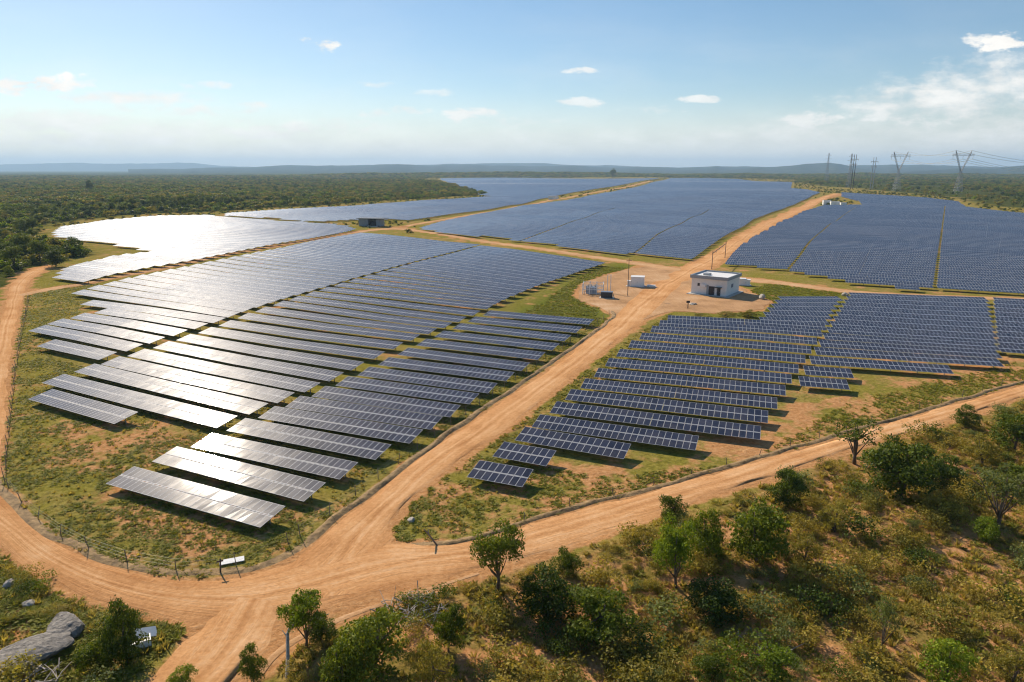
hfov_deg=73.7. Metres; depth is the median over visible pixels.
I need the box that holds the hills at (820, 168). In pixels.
[723,163,867,172]
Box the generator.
[599,291,613,298]
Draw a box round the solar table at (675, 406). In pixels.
[662,399,767,422]
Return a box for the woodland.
[0,171,1023,269]
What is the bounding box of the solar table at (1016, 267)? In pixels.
[996,266,1023,268]
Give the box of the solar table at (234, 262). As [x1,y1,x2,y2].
[216,259,251,265]
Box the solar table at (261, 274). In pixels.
[232,270,286,278]
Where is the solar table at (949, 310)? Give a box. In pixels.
[913,307,991,314]
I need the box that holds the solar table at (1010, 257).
[998,256,1023,257]
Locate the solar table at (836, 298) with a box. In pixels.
[777,296,842,301]
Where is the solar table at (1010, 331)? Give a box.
[996,328,1023,334]
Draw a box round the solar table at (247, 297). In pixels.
[215,291,278,304]
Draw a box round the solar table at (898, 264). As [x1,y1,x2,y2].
[864,262,935,267]
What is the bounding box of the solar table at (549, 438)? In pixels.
[515,427,630,458]
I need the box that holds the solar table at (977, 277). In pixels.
[937,274,1023,280]
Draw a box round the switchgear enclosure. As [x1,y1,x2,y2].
[582,275,610,294]
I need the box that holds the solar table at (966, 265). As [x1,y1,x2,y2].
[939,263,996,267]
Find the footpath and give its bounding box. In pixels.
[259,572,478,675]
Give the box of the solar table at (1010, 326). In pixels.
[995,323,1023,328]
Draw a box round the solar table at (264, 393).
[181,373,293,403]
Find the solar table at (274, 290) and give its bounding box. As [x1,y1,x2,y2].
[242,285,305,295]
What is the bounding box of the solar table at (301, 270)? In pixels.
[279,267,322,273]
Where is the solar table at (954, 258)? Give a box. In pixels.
[940,257,997,260]
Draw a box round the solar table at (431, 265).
[408,262,453,269]
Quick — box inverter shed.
[356,217,386,226]
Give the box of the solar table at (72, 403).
[29,389,137,423]
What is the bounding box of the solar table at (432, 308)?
[411,304,478,316]
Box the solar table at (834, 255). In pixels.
[802,253,866,257]
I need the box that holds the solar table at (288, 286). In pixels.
[255,282,317,291]
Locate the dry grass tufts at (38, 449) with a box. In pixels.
[2,279,1023,576]
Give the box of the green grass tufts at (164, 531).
[0,279,1023,579]
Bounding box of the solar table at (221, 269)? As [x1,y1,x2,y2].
[189,264,238,272]
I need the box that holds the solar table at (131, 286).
[103,281,157,291]
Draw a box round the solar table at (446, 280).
[420,276,472,284]
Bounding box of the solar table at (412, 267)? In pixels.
[397,265,445,272]
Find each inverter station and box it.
[822,200,830,204]
[830,201,839,204]
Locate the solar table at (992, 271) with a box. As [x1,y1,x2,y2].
[938,268,1023,273]
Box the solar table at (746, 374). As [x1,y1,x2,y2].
[695,366,791,384]
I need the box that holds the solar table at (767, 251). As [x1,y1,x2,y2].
[735,250,799,253]
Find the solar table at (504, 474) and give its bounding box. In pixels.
[467,460,532,486]
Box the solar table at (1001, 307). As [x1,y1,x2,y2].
[993,305,1023,310]
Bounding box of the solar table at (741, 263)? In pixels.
[725,262,788,266]
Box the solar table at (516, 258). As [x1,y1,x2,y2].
[494,255,538,262]
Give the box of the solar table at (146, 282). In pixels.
[119,277,172,287]
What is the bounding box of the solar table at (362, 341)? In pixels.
[301,332,402,348]
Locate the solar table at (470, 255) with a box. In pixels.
[451,252,490,258]
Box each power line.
[891,150,971,163]
[954,150,1023,171]
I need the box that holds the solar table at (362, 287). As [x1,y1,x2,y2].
[335,283,389,290]
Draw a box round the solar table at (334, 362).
[258,348,363,370]
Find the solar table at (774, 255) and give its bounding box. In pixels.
[732,253,796,257]
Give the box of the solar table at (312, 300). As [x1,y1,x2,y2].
[291,296,348,306]
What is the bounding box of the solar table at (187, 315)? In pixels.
[144,307,224,324]
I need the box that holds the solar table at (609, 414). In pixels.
[550,401,653,425]
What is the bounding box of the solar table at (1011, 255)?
[998,254,1023,256]
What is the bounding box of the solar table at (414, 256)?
[392,253,428,259]
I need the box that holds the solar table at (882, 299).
[846,296,917,302]
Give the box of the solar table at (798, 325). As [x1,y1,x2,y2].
[744,319,826,329]
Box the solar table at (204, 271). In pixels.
[177,266,226,275]
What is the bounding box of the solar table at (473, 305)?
[425,298,492,310]
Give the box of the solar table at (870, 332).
[826,327,911,337]
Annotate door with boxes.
[631,278,636,285]
[637,278,642,285]
[709,286,713,294]
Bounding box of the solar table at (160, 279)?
[133,274,186,284]
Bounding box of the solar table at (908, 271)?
[861,268,934,274]
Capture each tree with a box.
[0,212,10,219]
[0,228,9,238]
[0,229,12,237]
[0,242,19,257]
[0,245,23,269]
[2,266,14,275]
[11,232,33,248]
[12,219,24,228]
[15,219,32,231]
[17,244,31,255]
[20,259,31,264]
[25,228,38,237]
[26,217,37,227]
[27,240,49,262]
[29,257,37,263]
[30,208,41,213]
[32,214,42,221]
[39,204,49,212]
[39,212,48,218]
[41,244,58,254]
[42,249,68,266]
[61,236,87,254]
[66,201,76,206]
[71,633,121,676]
[83,209,91,215]
[84,180,93,189]
[85,205,95,210]
[97,594,150,668]
[117,197,123,203]
[125,204,136,209]
[127,198,137,204]
[138,200,147,204]
[166,663,198,681]
[176,195,184,200]
[178,200,186,206]
[204,196,212,201]
[237,641,268,681]
[276,588,327,648]
[282,613,328,677]
[304,611,338,643]
[316,637,370,681]
[337,604,409,681]
[410,635,454,681]
[429,602,465,651]
[469,518,525,590]
[511,559,580,624]
[550,545,584,575]
[562,584,640,650]
[650,512,698,587]
[658,494,689,522]
[690,651,728,681]
[764,468,809,506]
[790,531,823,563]
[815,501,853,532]
[830,418,883,464]
[866,594,908,651]
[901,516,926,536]
[922,453,967,490]
[948,403,983,428]
[958,431,1007,466]
[959,462,1023,524]
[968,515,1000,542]
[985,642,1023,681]
[988,411,1023,449]
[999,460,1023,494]
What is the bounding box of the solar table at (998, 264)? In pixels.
[996,263,1023,266]
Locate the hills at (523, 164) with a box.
[426,163,754,167]
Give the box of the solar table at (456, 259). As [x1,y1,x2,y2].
[435,256,478,262]
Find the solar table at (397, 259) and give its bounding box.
[376,257,416,262]
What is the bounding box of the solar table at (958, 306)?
[914,303,991,310]
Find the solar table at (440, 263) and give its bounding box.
[419,260,462,266]
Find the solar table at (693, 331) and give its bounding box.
[650,326,730,338]
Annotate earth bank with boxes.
[0,480,303,575]
[299,311,615,546]
[411,380,1023,545]
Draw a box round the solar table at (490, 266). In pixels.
[466,263,513,270]
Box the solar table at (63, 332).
[29,325,90,339]
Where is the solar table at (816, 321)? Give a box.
[759,317,829,324]
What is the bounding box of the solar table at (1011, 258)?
[997,257,1023,259]
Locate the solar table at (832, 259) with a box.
[799,257,864,261]
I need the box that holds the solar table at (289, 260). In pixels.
[271,258,308,263]
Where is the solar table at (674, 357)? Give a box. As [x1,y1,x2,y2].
[617,349,704,364]
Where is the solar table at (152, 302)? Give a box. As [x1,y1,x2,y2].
[118,296,180,307]
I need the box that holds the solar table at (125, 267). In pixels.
[107,264,141,271]
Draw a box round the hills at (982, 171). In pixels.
[878,166,1023,173]
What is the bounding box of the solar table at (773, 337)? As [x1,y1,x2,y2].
[731,331,816,344]
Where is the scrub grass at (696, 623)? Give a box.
[0,405,1023,681]
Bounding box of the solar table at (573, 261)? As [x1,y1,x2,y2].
[549,257,599,267]
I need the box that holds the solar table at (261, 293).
[227,288,291,300]
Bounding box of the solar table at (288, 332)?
[219,320,310,338]
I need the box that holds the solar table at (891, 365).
[809,356,953,374]
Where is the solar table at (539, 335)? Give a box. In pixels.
[506,329,570,342]
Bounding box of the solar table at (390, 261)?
[367,259,408,264]
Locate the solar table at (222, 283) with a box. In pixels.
[192,278,248,287]
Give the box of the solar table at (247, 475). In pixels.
[152,446,324,501]
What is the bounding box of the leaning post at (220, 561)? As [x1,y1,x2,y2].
[216,558,222,572]
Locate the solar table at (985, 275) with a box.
[938,272,1023,278]
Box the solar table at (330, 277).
[304,274,351,281]
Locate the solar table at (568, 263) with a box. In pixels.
[543,259,593,269]
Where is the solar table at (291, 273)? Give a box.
[267,270,311,276]
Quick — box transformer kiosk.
[629,275,645,286]
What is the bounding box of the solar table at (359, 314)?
[325,308,389,320]
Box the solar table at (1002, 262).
[997,261,1023,263]
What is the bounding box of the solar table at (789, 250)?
[737,248,800,251]
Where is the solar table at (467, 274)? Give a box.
[439,270,490,278]
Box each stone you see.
[3,578,13,589]
[21,599,34,607]
[407,517,414,522]
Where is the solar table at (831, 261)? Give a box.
[798,259,863,263]
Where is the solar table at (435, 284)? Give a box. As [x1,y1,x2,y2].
[408,279,463,288]
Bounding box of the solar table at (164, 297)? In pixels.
[134,292,193,302]
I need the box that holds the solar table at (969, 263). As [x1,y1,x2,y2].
[939,261,997,265]
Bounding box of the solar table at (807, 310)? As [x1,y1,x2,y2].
[767,307,834,313]
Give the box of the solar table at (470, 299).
[436,294,500,305]
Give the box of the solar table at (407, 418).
[286,396,441,429]
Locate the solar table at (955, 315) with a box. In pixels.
[912,311,992,319]
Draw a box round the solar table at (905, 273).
[860,270,934,276]
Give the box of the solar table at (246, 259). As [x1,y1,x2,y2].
[227,256,264,262]
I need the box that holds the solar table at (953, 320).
[911,316,995,325]
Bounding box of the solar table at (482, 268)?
[459,265,506,272]
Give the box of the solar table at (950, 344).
[906,338,999,350]
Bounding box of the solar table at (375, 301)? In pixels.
[356,297,417,309]
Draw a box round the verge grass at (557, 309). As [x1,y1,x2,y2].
[512,265,843,326]
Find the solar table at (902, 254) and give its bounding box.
[868,252,936,256]
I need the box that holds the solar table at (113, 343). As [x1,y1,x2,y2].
[76,333,142,352]
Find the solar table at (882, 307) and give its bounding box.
[841,303,915,310]
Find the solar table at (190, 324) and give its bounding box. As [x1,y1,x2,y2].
[143,315,207,330]
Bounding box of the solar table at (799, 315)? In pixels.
[763,312,832,319]
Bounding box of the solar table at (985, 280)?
[937,276,1023,283]
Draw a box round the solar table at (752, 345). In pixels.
[722,339,810,353]
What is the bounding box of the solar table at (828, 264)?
[795,262,861,267]
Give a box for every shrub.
[0,648,41,681]
[0,656,36,681]
[1,562,43,583]
[2,576,42,603]
[2,612,16,621]
[11,572,37,589]
[26,568,58,592]
[27,608,48,618]
[44,607,65,617]
[47,594,86,611]
[78,664,128,681]
[83,605,138,640]
[83,662,114,681]
[135,610,149,620]
[283,657,316,681]
[377,663,431,681]
[387,616,428,650]
[391,590,429,614]
[399,582,457,607]
[399,647,412,662]
[404,610,435,631]
[431,651,455,668]
[444,665,459,679]
[453,579,467,591]
[467,593,526,640]
[472,659,501,681]
[475,633,540,681]
[479,589,511,619]
[483,644,515,672]
[518,611,568,649]
[521,664,552,681]
[532,650,596,681]
[537,656,581,681]
[546,629,584,660]
[567,579,607,606]
[577,584,624,614]
[580,553,633,595]
[586,622,642,677]
[591,570,617,584]
[596,540,619,558]
[601,646,638,679]
[601,650,659,681]
[603,583,644,623]
[615,616,680,662]
[616,518,676,547]
[616,537,632,547]
[621,543,670,566]
[621,559,633,570]
[624,640,655,662]
[626,578,643,592]
[627,537,657,560]
[629,661,674,681]
[631,663,671,681]
[634,645,701,681]
[638,589,692,633]
[642,575,663,591]
[643,608,653,622]
[646,559,672,576]
[648,586,667,594]
[649,665,681,681]
[666,549,703,574]
[671,509,691,529]
[675,525,702,558]
[688,636,729,655]
[690,557,706,572]
[694,638,731,666]
[697,635,749,681]
[700,553,727,579]
[720,625,784,681]
[728,592,763,619]
[730,586,797,623]
[730,630,760,650]
[731,496,747,504]
[735,498,752,504]
[740,657,780,681]
[747,673,798,681]
[749,565,777,577]
[757,527,806,556]
[757,614,802,646]
[764,637,791,652]
[767,627,793,649]
[775,465,816,487]
[775,611,801,624]
[776,542,793,557]
[776,591,796,609]
[777,578,800,596]
[777,607,828,651]
[781,554,858,597]
[785,491,827,510]
[785,512,811,524]
[786,582,857,630]
[787,655,812,679]
[790,512,822,533]
[802,490,824,503]
[803,493,827,514]
[803,600,867,628]
[804,577,850,601]
[806,521,831,539]
[815,458,832,466]
[816,558,882,600]
[816,655,859,680]
[824,457,848,473]
[824,606,839,614]
[825,537,898,583]
[831,588,867,606]
[835,470,868,487]
[835,627,903,681]
[838,640,864,658]
[839,506,888,544]
[840,485,864,499]
[841,479,882,497]
[842,639,862,648]
[843,557,872,574]
[844,611,880,636]
[847,659,871,681]
[851,530,873,542]
[851,554,882,574]
[851,573,877,587]
[853,549,882,566]
[855,487,892,509]
[856,649,881,674]
[858,500,876,513]
[858,644,876,659]
[859,482,885,504]
[867,515,917,540]
[877,522,931,553]
[878,433,905,441]
[883,543,939,579]
[887,561,914,579]
[893,506,940,530]
[894,546,930,566]
[895,520,931,547]
[897,573,939,592]
[898,424,948,446]
[898,603,921,616]
[902,419,944,436]
[903,544,948,569]
[904,577,935,601]
[908,577,929,588]
[910,599,958,627]
[911,594,978,642]
[912,504,960,530]
[914,484,967,515]
[927,435,947,443]
[928,432,971,448]
[928,441,955,458]
[928,630,1001,681]
[930,495,979,527]
[930,553,947,560]
[934,625,971,646]
[937,430,953,436]
[937,477,976,499]
[938,493,973,512]
[940,478,992,507]
[948,604,1014,638]
[950,524,963,531]
[951,474,990,486]
[955,575,1023,624]
[961,444,998,457]
[961,475,987,489]
[961,581,990,602]
[963,429,980,435]
[967,478,1018,500]
[976,465,1004,480]
[979,662,995,675]
[983,429,1021,444]
[984,421,1009,436]
[986,409,1017,418]
[991,582,1023,610]
[992,403,1023,415]
[995,452,1017,461]
[997,408,1016,414]
[999,450,1014,459]
[999,494,1021,505]
[999,617,1022,639]
[1006,542,1023,570]
[1007,505,1023,525]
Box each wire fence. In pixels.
[1,297,28,481]
[6,479,288,569]
[298,316,603,536]
[477,376,1020,532]
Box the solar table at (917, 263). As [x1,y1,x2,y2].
[865,260,935,265]
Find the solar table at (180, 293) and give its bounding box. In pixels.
[150,288,208,298]
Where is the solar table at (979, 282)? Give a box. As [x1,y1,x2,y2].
[937,279,1023,286]
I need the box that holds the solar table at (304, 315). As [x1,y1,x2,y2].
[256,307,344,324]
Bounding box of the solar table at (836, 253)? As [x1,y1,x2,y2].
[803,252,867,255]
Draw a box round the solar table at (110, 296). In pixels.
[71,290,128,301]
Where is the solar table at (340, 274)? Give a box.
[316,271,362,277]
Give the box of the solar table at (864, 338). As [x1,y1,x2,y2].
[823,333,910,344]
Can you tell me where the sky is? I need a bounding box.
[0,0,1023,167]
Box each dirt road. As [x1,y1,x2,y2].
[0,264,50,444]
[0,385,1023,622]
[291,193,837,597]
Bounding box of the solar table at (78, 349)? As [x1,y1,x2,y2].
[38,339,116,360]
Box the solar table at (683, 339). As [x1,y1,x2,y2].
[639,333,722,345]
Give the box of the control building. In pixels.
[686,270,743,297]
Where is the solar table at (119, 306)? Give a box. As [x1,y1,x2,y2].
[80,300,154,311]
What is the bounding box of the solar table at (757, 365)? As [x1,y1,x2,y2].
[704,356,798,373]
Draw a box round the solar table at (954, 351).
[905,345,1001,357]
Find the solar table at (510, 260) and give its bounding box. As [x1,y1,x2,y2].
[488,257,532,264]
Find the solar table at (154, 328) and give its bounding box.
[119,320,185,336]
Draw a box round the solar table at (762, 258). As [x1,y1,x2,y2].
[729,256,793,260]
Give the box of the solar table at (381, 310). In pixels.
[341,302,403,315]
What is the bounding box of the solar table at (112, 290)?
[87,285,142,295]
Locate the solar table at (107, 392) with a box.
[42,374,141,402]
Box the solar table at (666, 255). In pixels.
[636,251,693,260]
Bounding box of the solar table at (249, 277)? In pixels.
[219,273,275,281]
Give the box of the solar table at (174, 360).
[128,349,224,372]
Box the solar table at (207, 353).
[154,341,248,363]
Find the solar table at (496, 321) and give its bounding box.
[468,316,526,328]
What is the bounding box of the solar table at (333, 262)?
[313,259,352,264]
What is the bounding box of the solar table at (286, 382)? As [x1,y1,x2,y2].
[209,365,319,392]
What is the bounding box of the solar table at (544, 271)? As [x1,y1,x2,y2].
[518,267,569,276]
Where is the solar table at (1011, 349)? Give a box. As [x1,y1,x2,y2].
[997,345,1023,353]
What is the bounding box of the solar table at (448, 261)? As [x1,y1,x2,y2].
[427,258,471,264]
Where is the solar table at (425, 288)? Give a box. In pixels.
[395,283,452,292]
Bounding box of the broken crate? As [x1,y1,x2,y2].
[130,626,156,650]
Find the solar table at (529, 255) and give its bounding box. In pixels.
[507,251,551,258]
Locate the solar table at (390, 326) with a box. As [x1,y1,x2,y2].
[337,318,436,335]
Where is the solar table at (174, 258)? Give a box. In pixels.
[154,256,193,261]
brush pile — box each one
[8,657,68,681]
[369,580,451,630]
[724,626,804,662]
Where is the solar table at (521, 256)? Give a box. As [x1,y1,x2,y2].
[501,253,545,260]
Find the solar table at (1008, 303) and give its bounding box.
[993,301,1023,306]
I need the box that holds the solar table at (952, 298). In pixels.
[916,295,989,301]
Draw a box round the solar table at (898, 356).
[814,347,907,361]
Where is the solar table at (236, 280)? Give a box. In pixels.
[205,275,262,284]
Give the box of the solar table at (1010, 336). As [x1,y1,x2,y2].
[996,333,1023,339]
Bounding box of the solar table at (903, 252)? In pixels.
[869,250,937,255]
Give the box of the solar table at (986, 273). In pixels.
[938,270,1023,275]
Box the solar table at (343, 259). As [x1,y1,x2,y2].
[323,257,363,262]
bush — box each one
[682,576,745,627]
[686,507,726,558]
[693,313,709,316]
[715,310,737,317]
[724,496,794,562]
[739,309,757,316]
[747,640,800,681]
[857,433,949,498]
[916,637,980,681]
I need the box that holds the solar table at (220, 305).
[185,299,252,311]
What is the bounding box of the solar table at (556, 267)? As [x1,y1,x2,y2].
[530,263,580,272]
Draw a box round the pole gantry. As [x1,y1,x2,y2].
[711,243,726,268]
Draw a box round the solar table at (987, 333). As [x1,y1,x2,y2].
[909,326,997,336]
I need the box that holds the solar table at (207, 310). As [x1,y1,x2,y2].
[170,303,239,318]
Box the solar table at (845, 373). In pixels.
[803,366,853,378]
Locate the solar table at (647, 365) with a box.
[605,358,695,373]
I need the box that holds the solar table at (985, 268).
[938,265,1023,271]
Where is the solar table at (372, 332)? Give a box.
[319,324,419,341]
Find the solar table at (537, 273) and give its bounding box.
[511,269,563,278]
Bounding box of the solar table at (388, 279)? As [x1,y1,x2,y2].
[362,275,413,283]
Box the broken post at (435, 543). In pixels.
[424,529,437,545]
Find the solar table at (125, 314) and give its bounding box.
[95,308,154,321]
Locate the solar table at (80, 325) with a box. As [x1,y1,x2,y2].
[48,319,110,331]
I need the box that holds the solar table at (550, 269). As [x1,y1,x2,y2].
[524,265,574,274]
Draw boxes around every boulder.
[0,648,35,679]
[1,632,74,662]
[46,612,84,637]
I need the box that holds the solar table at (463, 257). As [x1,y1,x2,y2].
[443,254,484,260]
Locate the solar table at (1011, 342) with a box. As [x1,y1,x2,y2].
[996,338,1023,345]
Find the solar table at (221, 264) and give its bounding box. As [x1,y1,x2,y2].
[202,261,240,267]
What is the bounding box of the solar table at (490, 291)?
[459,286,518,297]
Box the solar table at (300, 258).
[281,255,318,261]
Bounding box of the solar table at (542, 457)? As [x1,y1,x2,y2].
[493,442,555,465]
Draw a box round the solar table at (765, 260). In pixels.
[728,258,792,262]
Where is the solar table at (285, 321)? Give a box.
[239,313,327,329]
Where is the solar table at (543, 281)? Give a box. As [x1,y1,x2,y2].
[495,273,550,283]
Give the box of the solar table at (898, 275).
[859,272,933,279]
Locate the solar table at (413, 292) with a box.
[383,287,442,297]
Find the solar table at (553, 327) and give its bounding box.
[520,322,581,333]
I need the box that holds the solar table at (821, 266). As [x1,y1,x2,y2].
[793,264,860,269]
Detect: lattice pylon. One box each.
[891,152,909,190]
[953,151,971,191]
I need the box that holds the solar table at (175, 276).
[148,272,200,281]
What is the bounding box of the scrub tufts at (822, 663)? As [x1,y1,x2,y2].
[283,406,1023,681]
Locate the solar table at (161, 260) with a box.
[141,258,181,263]
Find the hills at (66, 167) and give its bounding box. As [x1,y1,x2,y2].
[0,162,245,170]
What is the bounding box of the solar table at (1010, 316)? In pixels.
[994,313,1023,319]
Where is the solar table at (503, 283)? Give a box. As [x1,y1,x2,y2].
[477,279,534,289]
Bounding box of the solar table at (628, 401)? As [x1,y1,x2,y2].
[565,389,664,410]
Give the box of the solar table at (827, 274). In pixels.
[805,271,866,276]
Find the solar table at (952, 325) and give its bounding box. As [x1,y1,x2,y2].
[910,321,995,330]
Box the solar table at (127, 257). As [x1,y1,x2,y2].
[105,255,144,259]
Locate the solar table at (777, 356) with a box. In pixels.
[713,347,804,362]
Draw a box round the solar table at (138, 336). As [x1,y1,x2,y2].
[95,326,164,344]
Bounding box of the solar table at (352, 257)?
[334,255,372,260]
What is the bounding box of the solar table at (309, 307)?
[274,301,333,312]
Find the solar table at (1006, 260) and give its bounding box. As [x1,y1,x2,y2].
[997,259,1023,261]
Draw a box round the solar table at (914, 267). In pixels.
[863,264,935,270]
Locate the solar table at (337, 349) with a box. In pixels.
[281,340,383,358]
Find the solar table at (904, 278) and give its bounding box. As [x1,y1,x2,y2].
[867,275,933,281]
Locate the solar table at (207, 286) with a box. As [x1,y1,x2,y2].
[178,281,234,291]
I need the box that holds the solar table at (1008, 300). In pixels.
[993,297,1023,302]
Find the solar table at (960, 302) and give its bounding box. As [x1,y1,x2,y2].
[915,299,989,305]
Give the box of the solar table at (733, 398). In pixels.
[675,388,776,408]
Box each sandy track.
[20,228,680,295]
[406,181,649,225]
[740,277,1023,299]
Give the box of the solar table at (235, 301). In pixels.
[201,295,266,308]
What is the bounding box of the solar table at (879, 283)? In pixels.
[845,279,932,287]
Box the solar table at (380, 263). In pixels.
[358,261,400,266]
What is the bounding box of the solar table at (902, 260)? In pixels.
[866,258,936,263]
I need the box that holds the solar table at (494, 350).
[416,339,544,360]
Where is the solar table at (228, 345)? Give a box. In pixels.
[177,334,269,356]
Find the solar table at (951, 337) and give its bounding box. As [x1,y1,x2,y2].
[908,332,998,343]
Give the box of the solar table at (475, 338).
[435,331,497,342]
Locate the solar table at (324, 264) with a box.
[303,262,344,267]
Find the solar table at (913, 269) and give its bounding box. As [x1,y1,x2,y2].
[862,266,934,272]
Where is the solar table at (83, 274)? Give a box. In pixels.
[57,270,105,278]
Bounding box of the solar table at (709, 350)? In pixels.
[628,340,713,355]
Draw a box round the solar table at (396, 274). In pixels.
[376,271,424,278]
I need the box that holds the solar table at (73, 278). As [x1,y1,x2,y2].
[52,274,93,282]
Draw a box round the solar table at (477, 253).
[458,250,496,256]
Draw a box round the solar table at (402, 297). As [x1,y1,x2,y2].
[371,292,431,303]
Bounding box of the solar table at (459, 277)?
[429,273,482,281]
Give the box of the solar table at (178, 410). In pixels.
[121,393,236,427]
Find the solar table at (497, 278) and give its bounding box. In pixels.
[486,276,542,287]
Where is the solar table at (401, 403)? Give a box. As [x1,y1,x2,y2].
[312,386,460,416]
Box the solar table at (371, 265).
[349,263,392,268]
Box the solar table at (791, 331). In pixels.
[738,324,822,337]
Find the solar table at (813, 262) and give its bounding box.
[796,260,862,265]
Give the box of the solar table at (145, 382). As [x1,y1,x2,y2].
[75,364,171,391]
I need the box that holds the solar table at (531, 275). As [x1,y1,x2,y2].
[503,271,556,280]
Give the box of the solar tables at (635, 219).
[52,178,1023,291]
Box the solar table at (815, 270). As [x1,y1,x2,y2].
[790,268,858,273]
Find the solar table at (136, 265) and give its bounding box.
[118,262,154,269]
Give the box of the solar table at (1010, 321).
[994,318,1023,323]
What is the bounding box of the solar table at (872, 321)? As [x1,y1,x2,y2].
[833,316,913,325]
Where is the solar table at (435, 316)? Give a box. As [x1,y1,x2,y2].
[397,310,465,321]
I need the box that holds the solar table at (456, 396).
[335,376,478,404]
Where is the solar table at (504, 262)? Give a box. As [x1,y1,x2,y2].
[481,259,526,266]
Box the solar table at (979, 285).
[937,282,1022,288]
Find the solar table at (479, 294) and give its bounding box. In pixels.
[448,289,509,299]
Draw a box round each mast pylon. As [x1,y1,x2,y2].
[824,153,831,180]
[846,154,854,186]
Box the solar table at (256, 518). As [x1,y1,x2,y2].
[106,466,284,527]
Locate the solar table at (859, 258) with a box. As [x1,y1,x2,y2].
[800,255,865,259]
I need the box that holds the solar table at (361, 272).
[328,268,373,274]
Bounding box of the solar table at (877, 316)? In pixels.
[836,311,914,320]
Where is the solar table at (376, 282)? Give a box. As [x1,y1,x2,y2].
[349,278,401,287]
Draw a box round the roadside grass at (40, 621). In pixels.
[0,548,187,681]
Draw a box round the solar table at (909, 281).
[879,278,933,284]
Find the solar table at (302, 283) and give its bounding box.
[267,278,329,287]
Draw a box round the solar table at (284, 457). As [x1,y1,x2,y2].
[191,433,357,479]
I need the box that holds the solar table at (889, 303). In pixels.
[844,299,916,306]
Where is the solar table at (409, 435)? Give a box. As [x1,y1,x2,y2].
[258,406,421,443]
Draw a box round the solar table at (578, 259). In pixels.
[555,255,604,264]
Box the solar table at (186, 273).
[162,269,213,278]
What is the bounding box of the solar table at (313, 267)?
[292,264,332,270]
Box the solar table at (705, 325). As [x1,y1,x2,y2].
[659,320,737,330]
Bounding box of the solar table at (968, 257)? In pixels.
[940,255,997,258]
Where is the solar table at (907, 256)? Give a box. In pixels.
[868,254,936,258]
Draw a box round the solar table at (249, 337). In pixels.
[199,327,291,347]
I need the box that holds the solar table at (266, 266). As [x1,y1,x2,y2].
[245,263,284,269]
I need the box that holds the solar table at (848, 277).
[828,275,878,280]
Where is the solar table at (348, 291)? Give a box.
[319,287,376,297]
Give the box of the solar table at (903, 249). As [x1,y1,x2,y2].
[871,247,937,252]
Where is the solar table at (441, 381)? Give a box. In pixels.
[358,367,496,393]
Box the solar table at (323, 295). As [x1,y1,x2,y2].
[305,291,362,302]
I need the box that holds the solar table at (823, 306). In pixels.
[771,304,837,309]
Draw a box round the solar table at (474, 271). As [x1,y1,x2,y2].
[449,267,499,275]
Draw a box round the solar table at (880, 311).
[839,307,915,315]
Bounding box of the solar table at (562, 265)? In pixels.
[537,261,586,271]
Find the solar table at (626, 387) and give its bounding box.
[581,378,676,398]
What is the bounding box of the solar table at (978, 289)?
[936,284,1023,293]
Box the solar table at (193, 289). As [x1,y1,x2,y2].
[164,285,222,294]
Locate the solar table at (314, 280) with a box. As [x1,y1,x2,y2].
[279,275,341,284]
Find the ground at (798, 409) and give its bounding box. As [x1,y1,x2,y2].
[0,171,1023,681]
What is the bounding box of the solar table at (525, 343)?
[491,337,559,351]
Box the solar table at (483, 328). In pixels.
[452,323,512,334]
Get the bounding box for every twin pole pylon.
[850,154,856,188]
[870,157,878,188]
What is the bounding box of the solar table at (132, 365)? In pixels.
[101,356,198,382]
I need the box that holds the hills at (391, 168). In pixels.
[128,164,1023,172]
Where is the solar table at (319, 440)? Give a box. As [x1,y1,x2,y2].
[226,418,390,459]
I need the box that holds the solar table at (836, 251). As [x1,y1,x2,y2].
[804,250,868,253]
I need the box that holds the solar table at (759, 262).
[727,260,790,264]
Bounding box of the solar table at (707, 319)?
[668,315,744,324]
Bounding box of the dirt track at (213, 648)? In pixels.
[150,597,275,681]
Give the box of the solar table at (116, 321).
[72,313,131,325]
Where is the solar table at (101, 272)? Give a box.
[60,267,117,275]
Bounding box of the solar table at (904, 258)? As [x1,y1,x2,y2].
[867,256,935,260]
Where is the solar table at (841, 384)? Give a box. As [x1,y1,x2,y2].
[798,376,849,389]
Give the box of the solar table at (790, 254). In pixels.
[733,252,798,255]
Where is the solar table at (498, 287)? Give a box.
[467,282,526,292]
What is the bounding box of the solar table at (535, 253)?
[513,250,557,256]
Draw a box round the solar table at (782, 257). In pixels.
[731,255,795,258]
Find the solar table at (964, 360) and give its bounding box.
[903,353,1003,367]
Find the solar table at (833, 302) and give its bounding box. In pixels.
[775,300,839,304]
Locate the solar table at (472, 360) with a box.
[398,348,528,371]
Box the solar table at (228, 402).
[154,382,267,414]
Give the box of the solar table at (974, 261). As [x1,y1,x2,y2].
[939,259,996,262]
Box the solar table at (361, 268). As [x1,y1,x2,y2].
[339,265,383,271]
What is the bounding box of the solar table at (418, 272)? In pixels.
[387,268,435,275]
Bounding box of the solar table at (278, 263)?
[258,260,297,266]
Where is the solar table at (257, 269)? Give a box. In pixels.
[234,266,273,272]
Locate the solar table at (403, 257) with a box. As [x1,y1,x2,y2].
[384,255,423,260]
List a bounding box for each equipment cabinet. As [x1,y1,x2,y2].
[739,278,745,285]
[743,279,751,285]
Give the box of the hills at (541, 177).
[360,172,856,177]
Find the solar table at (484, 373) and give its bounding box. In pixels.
[379,357,513,381]
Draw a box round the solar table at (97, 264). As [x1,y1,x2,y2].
[80,261,113,266]
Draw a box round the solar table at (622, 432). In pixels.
[532,414,698,449]
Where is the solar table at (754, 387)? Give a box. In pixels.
[686,376,785,395]
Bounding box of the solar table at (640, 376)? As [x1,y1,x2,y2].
[594,368,687,386]
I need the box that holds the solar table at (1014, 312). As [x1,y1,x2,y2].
[994,309,1023,314]
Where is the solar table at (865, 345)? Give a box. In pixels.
[818,339,908,352]

